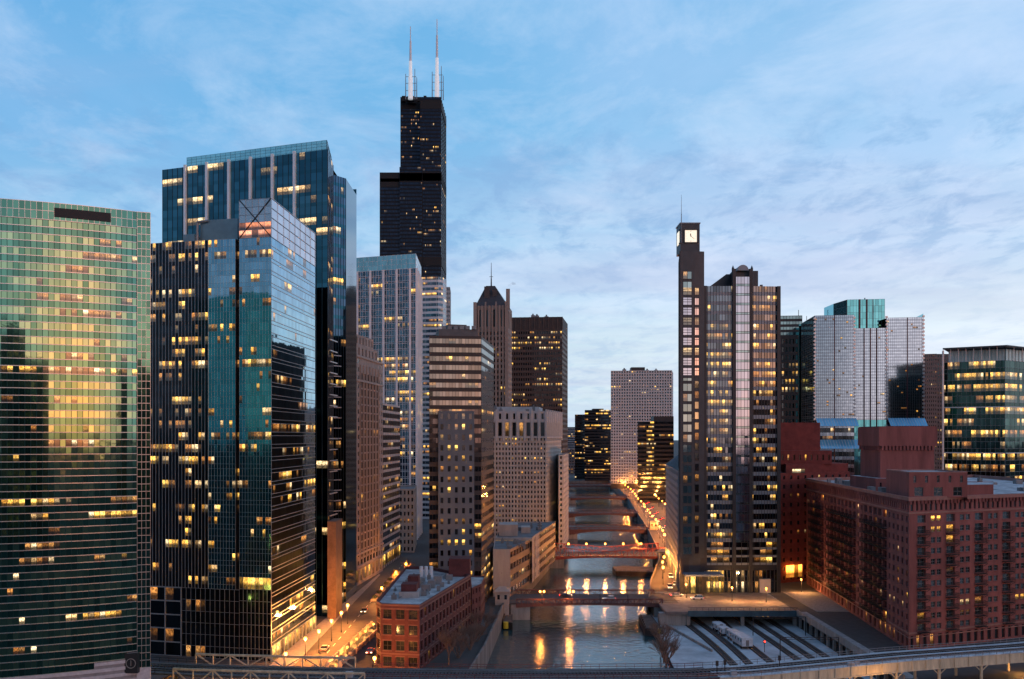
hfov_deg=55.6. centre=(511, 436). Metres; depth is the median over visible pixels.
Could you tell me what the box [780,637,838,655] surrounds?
portal mast
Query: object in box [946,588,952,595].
window
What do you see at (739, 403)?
bay window
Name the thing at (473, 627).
bare tree
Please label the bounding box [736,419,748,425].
bay window
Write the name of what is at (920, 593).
window
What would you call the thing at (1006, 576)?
window
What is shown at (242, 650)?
lobby window
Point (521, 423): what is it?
tall window
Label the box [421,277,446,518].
banded white tower
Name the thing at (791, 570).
lit doorway
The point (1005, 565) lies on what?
window
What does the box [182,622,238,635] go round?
lobby window
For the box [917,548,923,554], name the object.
window
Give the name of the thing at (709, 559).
podium window
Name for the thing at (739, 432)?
bay window
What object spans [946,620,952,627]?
window
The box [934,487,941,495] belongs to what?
loft window
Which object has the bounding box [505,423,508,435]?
tall window
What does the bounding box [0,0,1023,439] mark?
sky
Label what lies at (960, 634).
ground window
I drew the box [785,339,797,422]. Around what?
window
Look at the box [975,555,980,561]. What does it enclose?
window
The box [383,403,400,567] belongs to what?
banded office block
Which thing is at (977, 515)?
window
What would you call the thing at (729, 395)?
clock office tower
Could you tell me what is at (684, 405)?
shaft window
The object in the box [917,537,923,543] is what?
window
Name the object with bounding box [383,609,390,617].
window
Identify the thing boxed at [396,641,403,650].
window
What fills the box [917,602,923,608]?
window
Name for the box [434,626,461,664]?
bare tree
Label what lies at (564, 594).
car
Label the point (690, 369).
shaft window
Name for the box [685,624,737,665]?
railway track
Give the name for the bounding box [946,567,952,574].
window
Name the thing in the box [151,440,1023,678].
ground
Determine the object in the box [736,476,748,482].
bay window
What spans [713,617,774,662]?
railway track
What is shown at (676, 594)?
car
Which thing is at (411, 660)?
window
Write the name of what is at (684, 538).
shaft window
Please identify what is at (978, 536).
window
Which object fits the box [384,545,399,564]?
shop window
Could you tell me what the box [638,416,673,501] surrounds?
black slab tower
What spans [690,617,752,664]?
railway track
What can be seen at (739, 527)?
bay window
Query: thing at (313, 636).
pavement
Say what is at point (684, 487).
shaft window
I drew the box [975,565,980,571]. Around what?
window
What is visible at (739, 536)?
bay window
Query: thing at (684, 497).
shaft window
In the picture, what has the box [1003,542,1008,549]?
window
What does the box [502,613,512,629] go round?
pier guard
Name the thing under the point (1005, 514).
window
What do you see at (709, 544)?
podium window
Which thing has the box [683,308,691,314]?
shaft window
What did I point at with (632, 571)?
barge
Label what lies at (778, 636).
railway track
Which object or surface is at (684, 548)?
shaft window
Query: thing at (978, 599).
window
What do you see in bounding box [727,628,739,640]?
white wagon
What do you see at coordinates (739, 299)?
bay window
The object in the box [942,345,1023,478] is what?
lit glass office block
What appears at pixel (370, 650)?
car
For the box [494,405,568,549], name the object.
pale stone tower
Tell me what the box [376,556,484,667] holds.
brick low rise
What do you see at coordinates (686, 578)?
shop window
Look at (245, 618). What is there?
lobby window
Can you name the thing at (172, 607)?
lobby window
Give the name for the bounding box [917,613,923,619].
window
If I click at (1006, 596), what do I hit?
window
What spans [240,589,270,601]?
lobby window
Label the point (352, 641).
ramp parapet
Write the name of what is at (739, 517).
bay window
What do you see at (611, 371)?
window
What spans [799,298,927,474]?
mirrored twin slab tower
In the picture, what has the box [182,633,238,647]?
lobby window
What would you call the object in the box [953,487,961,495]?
loft window
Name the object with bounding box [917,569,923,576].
window
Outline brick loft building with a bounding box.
[805,426,1023,649]
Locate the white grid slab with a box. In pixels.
[611,367,672,488]
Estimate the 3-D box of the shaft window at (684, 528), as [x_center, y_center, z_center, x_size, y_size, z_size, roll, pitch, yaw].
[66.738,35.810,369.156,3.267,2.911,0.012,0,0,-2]
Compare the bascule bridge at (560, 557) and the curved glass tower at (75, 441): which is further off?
the bascule bridge at (560, 557)
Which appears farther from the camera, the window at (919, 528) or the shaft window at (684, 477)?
the shaft window at (684, 477)
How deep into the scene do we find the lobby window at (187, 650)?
262.63 m
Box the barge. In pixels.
[612,566,653,576]
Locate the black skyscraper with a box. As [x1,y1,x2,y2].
[380,26,445,278]
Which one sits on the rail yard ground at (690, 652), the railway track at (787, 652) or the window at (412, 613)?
the railway track at (787, 652)
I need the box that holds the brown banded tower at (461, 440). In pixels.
[429,324,493,602]
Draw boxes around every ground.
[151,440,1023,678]
[648,611,874,678]
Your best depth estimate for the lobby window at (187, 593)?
262.44 m
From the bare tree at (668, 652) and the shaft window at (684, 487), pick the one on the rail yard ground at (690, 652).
the bare tree at (668, 652)
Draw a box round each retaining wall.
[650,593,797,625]
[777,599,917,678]
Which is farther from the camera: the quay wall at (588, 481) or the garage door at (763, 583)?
the quay wall at (588, 481)
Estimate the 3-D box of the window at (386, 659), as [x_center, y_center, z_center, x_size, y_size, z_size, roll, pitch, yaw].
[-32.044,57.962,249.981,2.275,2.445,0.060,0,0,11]
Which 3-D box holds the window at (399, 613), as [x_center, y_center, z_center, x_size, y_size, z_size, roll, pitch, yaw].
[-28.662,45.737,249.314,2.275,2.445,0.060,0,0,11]
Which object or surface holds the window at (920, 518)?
in the brick loft building
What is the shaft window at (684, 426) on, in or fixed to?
in the clock office tower at (729, 395)
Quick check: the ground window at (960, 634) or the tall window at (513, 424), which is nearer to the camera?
the ground window at (960, 634)
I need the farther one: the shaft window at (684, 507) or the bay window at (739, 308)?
the bay window at (739, 308)
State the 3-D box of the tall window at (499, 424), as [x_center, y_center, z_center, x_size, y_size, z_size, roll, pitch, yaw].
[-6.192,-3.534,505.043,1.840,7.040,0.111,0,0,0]
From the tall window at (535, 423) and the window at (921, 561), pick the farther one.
the tall window at (535, 423)
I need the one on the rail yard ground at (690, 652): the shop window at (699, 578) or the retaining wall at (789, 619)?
the retaining wall at (789, 619)
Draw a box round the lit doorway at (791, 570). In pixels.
[786,564,801,577]
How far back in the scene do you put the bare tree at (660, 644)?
260.79 m
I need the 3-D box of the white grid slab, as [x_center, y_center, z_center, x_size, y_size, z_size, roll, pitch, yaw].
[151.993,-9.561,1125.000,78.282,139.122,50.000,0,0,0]
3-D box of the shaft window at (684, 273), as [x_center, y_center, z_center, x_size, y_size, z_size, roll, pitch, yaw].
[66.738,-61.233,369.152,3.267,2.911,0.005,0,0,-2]
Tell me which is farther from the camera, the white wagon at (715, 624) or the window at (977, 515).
the white wagon at (715, 624)
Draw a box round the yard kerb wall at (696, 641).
[666,624,712,651]
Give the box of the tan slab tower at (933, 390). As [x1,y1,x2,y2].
[924,354,948,469]
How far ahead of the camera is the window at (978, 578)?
282.66 m
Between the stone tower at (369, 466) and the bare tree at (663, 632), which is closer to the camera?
the bare tree at (663, 632)
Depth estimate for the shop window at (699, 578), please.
368.66 m
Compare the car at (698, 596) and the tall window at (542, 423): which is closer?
the car at (698, 596)
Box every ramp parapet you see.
[326,621,372,666]
[339,630,375,666]
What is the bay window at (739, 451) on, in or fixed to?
in the clock office tower at (729, 395)
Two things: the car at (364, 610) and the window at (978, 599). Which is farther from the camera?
the car at (364, 610)
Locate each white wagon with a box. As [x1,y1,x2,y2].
[712,621,725,631]
[718,625,729,635]
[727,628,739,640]
[732,632,752,648]
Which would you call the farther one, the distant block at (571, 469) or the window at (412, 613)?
the distant block at (571, 469)
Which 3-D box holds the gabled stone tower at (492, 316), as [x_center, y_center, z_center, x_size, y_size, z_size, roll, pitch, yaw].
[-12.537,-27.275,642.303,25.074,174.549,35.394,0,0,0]
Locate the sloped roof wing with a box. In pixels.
[665,455,679,589]
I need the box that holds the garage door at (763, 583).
[759,579,770,592]
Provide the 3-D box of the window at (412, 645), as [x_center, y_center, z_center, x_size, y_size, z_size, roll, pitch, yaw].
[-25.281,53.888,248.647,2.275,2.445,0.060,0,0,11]
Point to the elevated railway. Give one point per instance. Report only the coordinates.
(878, 663)
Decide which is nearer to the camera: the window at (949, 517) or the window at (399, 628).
the window at (399, 628)
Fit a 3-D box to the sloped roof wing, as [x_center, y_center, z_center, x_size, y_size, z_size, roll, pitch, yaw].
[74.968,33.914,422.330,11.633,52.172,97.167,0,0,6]
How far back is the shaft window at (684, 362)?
369.06 m
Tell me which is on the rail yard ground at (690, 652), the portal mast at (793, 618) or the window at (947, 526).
the portal mast at (793, 618)
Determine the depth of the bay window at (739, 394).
371.10 m
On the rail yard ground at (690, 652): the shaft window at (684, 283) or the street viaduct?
the street viaduct
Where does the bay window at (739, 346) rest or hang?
in the clock office tower at (729, 395)
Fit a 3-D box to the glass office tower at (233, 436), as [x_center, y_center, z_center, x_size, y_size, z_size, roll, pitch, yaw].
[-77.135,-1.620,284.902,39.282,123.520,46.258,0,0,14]
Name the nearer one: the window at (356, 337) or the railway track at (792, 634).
the railway track at (792, 634)
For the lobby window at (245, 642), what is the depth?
259.13 m
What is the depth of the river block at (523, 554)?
396.00 m
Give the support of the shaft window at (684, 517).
in the clock office tower at (729, 395)
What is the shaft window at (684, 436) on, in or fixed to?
in the clock office tower at (729, 395)
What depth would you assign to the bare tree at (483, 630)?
282.87 m
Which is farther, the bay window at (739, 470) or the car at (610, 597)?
the bay window at (739, 470)
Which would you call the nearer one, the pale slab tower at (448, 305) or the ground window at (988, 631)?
the ground window at (988, 631)
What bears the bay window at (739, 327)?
in the clock office tower at (729, 395)
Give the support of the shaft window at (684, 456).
in the clock office tower at (729, 395)
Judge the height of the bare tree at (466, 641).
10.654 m
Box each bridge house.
[494,586,509,614]
[648,520,658,529]
[657,548,664,558]
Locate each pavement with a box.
[269,574,379,665]
[783,592,849,611]
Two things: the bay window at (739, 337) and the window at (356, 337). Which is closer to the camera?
the bay window at (739, 337)
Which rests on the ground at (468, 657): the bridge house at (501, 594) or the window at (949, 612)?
the bridge house at (501, 594)
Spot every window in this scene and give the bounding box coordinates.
[151,587,179,600]
[151,600,179,613]
[151,614,179,627]
[151,628,179,641]
[151,641,179,654]
[182,588,238,600]
[182,599,238,612]
[182,611,238,624]
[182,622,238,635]
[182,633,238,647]
[182,645,238,658]
[240,577,270,589]
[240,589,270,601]
[240,601,270,613]
[240,613,270,625]
[240,624,270,637]
[240,636,270,649]
[240,648,270,660]
[273,617,314,659]
[356,337,381,564]
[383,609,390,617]
[383,625,390,633]
[383,641,390,649]
[383,656,390,665]
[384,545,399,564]
[396,610,403,618]
[396,625,403,634]
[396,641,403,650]
[396,657,403,666]
[409,610,416,618]
[409,626,416,634]
[409,642,416,650]
[409,658,416,666]
[480,331,504,405]
[498,423,501,435]
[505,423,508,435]
[512,331,561,452]
[512,422,515,435]
[520,422,522,435]
[527,422,529,435]
[534,422,536,435]
[541,422,543,435]
[611,371,670,482]
[667,553,677,580]
[683,272,690,278]
[683,282,690,287]
[683,288,691,294]
[683,298,691,304]
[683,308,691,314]
[683,318,691,324]
[683,328,691,334]
[683,338,691,344]
[683,348,691,354]
[683,358,691,364]
[683,368,691,374]
[683,384,690,390]
[683,394,690,400]
[683,404,690,410]
[683,414,690,421]
[683,425,690,431]
[683,435,690,441]
[683,445,690,451]
[683,455,690,461]
[683,465,690,472]
[683,476,690,482]
[683,486,690,492]
[683,496,690,502]
[683,506,690,512]
[683,516,690,523]
[683,527,690,533]
[683,537,690,543]
[683,547,690,553]
[684,576,688,592]
[691,576,694,592]
[697,576,701,592]
[707,542,776,546]
[707,549,776,554]
[707,557,776,562]
[736,277,748,283]
[736,286,748,292]
[736,296,748,302]
[736,305,748,311]
[736,315,748,321]
[736,324,748,330]
[736,334,748,340]
[736,343,748,349]
[736,353,748,359]
[736,362,748,368]
[736,372,748,378]
[736,381,748,387]
[736,391,748,397]
[736,400,748,406]
[736,410,748,416]
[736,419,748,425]
[736,429,748,435]
[736,438,748,444]
[736,448,748,454]
[736,457,748,463]
[736,467,748,473]
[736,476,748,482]
[736,486,748,492]
[736,495,748,501]
[736,505,748,511]
[736,514,748,520]
[736,524,748,530]
[736,533,748,539]
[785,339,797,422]
[914,487,922,495]
[917,515,923,522]
[917,526,923,533]
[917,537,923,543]
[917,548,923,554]
[917,558,923,565]
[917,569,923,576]
[917,580,923,587]
[917,591,923,598]
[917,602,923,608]
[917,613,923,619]
[917,623,923,630]
[925,355,940,468]
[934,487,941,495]
[938,633,940,644]
[946,514,952,520]
[946,525,952,531]
[946,535,952,542]
[946,546,952,552]
[946,556,952,563]
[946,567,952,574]
[946,578,952,584]
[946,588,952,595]
[946,599,952,606]
[946,610,952,616]
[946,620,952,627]
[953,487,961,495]
[959,631,961,641]
[975,513,980,519]
[975,523,980,529]
[975,534,980,540]
[975,544,980,550]
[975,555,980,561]
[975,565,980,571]
[975,576,980,582]
[975,586,980,592]
[975,597,980,603]
[975,607,980,613]
[975,618,980,624]
[987,628,989,638]
[1003,511,1008,518]
[1003,532,1008,538]
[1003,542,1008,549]
[1003,553,1008,559]
[1003,563,1008,569]
[1003,573,1008,579]
[1003,584,1008,590]
[1003,594,1008,600]
[1003,604,1008,610]
[1003,615,1008,621]
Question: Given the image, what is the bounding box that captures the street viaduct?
[658,593,797,625]
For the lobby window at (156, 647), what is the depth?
265.73 m
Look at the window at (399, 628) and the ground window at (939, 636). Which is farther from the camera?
the ground window at (939, 636)
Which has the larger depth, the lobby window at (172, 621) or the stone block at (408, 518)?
the stone block at (408, 518)
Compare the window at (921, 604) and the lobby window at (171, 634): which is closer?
the lobby window at (171, 634)
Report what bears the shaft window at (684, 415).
in the clock office tower at (729, 395)
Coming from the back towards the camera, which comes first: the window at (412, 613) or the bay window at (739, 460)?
the bay window at (739, 460)
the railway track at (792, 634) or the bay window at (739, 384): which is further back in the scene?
the bay window at (739, 384)
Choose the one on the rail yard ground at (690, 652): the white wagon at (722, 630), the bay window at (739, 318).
the white wagon at (722, 630)
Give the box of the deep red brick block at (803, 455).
[781,423,849,582]
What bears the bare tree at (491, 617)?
on the river walk
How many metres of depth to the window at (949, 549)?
278.07 m
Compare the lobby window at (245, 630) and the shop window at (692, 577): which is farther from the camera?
the shop window at (692, 577)
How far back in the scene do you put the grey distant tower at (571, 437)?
1697.90 m
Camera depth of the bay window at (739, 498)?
371.10 m
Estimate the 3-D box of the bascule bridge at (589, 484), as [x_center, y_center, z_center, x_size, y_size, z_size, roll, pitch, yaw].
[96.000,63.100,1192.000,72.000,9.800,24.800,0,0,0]
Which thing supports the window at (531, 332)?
in the dark brown tower at (539, 361)
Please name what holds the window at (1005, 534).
in the brick loft building
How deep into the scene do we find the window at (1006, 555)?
287.25 m
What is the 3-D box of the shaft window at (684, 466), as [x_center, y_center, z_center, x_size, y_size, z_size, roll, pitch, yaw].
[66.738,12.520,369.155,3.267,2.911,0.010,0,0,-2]
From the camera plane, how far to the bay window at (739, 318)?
371.10 m
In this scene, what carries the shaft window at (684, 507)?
in the clock office tower at (729, 395)
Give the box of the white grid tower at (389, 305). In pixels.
[356,254,422,539]
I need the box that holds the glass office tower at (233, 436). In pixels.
[151,198,315,661]
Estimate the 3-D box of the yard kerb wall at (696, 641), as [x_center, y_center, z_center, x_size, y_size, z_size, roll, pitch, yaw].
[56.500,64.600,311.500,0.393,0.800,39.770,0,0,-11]
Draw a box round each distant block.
[568,449,574,464]
[569,465,574,473]
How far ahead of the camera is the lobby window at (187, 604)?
262.44 m
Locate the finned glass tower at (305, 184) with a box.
[162,140,355,618]
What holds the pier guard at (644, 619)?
in the river
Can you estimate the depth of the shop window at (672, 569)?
421.23 m
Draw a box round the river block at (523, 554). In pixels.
[493,521,554,596]
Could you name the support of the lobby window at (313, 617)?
in the glass office tower at (233, 436)
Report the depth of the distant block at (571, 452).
1554.12 m
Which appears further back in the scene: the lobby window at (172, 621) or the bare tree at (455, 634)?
the lobby window at (172, 621)
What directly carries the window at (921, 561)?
in the brick loft building
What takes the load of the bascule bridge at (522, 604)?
in the river
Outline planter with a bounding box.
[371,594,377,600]
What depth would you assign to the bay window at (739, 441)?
371.10 m
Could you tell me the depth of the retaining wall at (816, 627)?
296.81 m
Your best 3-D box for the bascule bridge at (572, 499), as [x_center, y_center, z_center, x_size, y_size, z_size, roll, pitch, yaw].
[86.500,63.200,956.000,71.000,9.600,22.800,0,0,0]
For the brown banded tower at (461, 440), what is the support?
on the ground at (468, 657)
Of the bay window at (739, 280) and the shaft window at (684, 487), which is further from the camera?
the bay window at (739, 280)
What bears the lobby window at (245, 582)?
in the glass office tower at (233, 436)
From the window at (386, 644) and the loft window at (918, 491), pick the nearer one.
the window at (386, 644)
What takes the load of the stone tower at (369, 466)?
on the ground at (468, 657)
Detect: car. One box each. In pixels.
[320,645,328,650]
[360,608,367,612]
[366,647,374,653]
[559,593,571,596]
[603,595,615,600]
[670,592,682,596]
[691,594,703,599]
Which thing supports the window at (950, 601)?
in the brick loft building
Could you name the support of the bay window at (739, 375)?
in the clock office tower at (729, 395)
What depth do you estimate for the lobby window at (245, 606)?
259.13 m
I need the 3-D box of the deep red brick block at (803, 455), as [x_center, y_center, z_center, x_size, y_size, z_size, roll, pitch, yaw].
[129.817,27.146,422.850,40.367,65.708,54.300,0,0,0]
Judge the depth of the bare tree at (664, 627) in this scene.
293.51 m
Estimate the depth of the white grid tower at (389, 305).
566.96 m
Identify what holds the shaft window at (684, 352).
in the clock office tower at (729, 395)
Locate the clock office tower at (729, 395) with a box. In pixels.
[676,195,780,593]
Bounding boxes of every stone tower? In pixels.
[356,334,383,585]
[473,265,511,406]
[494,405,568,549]
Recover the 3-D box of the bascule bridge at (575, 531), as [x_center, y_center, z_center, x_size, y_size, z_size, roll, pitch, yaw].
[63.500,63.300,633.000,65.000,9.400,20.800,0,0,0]
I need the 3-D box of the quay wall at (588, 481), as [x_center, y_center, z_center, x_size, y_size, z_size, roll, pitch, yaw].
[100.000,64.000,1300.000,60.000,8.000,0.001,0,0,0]
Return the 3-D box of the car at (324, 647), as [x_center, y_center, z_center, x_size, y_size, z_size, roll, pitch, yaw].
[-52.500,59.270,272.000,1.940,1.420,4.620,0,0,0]
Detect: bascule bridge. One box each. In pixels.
[509,589,678,619]
[550,543,664,567]
[569,483,613,489]
[569,495,634,503]
[569,510,644,520]
[569,524,648,538]
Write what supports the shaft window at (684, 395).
in the clock office tower at (729, 395)
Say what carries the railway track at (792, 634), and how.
on the rail yard ground at (690, 652)
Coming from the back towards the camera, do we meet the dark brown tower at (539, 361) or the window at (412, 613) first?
the dark brown tower at (539, 361)
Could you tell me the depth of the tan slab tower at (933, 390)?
702.50 m
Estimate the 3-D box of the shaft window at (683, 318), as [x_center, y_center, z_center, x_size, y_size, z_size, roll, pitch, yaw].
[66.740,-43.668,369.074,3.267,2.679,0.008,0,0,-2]
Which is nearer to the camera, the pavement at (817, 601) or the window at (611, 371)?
the pavement at (817, 601)
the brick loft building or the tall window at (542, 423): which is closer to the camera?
the brick loft building
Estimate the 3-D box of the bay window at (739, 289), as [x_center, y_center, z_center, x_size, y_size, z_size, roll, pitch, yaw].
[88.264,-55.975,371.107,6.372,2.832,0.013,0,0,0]
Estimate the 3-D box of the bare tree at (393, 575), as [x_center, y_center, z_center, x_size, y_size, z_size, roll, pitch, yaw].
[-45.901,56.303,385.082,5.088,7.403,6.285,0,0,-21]
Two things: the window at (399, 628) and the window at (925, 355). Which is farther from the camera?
the window at (925, 355)
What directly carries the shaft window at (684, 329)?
in the clock office tower at (729, 395)
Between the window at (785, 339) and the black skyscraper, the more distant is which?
the black skyscraper
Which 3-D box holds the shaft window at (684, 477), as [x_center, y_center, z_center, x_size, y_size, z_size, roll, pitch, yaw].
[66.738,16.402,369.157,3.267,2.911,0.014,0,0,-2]
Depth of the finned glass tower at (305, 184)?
335.76 m
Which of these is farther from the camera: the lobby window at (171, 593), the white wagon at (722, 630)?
the white wagon at (722, 630)
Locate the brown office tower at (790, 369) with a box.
[781,310,801,422]
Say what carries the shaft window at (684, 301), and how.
in the clock office tower at (729, 395)
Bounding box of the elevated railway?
[98,637,1023,678]
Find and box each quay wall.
[469,542,560,668]
[569,481,608,482]
[609,480,671,667]
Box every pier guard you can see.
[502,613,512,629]
[639,614,659,635]
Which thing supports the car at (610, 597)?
on the bascule bridge at (522, 604)
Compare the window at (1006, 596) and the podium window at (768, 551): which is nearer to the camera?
the window at (1006, 596)
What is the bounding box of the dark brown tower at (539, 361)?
[512,314,567,452]
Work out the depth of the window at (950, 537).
278.07 m
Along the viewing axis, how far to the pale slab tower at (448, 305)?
800.35 m
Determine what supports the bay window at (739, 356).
in the clock office tower at (729, 395)
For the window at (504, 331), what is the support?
in the gabled stone tower at (492, 316)
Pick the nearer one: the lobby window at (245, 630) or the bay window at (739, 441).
the lobby window at (245, 630)
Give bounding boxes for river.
[487,487,668,668]
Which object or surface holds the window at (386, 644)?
in the brick low rise
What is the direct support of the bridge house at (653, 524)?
on the ground at (468, 657)
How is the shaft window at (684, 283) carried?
in the clock office tower at (729, 395)
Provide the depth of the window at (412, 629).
248.63 m
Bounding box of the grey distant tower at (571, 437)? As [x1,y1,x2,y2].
[568,427,574,447]
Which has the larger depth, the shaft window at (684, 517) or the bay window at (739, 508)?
the bay window at (739, 508)
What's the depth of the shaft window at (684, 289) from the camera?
369.06 m
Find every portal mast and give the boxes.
[753,617,805,635]
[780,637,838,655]
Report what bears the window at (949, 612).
in the brick loft building
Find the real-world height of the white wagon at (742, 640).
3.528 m
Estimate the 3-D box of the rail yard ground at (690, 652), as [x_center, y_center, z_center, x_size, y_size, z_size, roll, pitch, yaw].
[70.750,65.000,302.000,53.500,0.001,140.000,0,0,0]
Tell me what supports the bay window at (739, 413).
in the clock office tower at (729, 395)
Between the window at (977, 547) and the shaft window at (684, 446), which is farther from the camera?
the shaft window at (684, 446)
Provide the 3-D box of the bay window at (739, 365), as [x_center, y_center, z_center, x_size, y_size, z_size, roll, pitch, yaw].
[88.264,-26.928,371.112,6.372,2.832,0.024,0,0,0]
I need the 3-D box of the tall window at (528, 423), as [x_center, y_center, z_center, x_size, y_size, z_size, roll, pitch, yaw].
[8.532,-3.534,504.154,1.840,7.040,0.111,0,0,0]
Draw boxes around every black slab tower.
[575,414,584,478]
[585,409,610,480]
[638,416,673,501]
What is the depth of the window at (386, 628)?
250.00 m
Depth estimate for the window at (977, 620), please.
282.52 m
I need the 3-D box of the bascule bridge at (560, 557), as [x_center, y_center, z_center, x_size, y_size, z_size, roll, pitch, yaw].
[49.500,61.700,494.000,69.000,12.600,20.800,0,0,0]
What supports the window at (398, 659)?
in the brick low rise
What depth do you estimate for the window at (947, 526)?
278.07 m
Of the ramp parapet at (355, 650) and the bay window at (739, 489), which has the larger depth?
the bay window at (739, 489)
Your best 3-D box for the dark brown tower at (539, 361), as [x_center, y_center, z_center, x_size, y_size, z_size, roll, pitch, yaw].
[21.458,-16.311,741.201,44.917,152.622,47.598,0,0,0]
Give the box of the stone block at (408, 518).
[400,485,416,551]
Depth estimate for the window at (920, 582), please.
273.63 m
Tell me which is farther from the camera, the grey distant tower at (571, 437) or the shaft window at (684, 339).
the grey distant tower at (571, 437)
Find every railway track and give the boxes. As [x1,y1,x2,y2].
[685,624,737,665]
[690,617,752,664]
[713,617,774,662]
[733,617,800,659]
[746,617,845,678]
[761,617,862,678]
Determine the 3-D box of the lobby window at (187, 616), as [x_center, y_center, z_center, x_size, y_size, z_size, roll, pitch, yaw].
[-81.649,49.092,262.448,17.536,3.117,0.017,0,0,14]
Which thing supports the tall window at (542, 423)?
in the pale stone tower at (531, 472)
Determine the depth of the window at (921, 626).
273.63 m
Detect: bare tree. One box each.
[391,569,400,579]
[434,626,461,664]
[445,632,475,657]
[456,619,488,649]
[464,622,488,641]
[469,604,497,634]
[646,621,680,662]
[646,634,683,667]
[648,621,672,636]
[651,637,672,667]
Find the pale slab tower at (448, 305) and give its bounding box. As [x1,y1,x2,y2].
[447,287,450,323]
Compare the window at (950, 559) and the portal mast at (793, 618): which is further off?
the portal mast at (793, 618)
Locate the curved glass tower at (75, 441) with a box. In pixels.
[0,198,150,678]
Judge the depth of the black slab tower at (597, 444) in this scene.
1298.04 m
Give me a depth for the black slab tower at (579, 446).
1347.92 m
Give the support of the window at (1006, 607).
in the brick loft building
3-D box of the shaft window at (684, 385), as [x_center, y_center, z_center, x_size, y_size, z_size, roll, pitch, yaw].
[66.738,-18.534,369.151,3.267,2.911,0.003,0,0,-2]
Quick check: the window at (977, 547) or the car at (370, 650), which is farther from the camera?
the window at (977, 547)
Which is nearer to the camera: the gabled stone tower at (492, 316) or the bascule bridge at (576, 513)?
the gabled stone tower at (492, 316)
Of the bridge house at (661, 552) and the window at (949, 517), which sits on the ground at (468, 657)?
the bridge house at (661, 552)

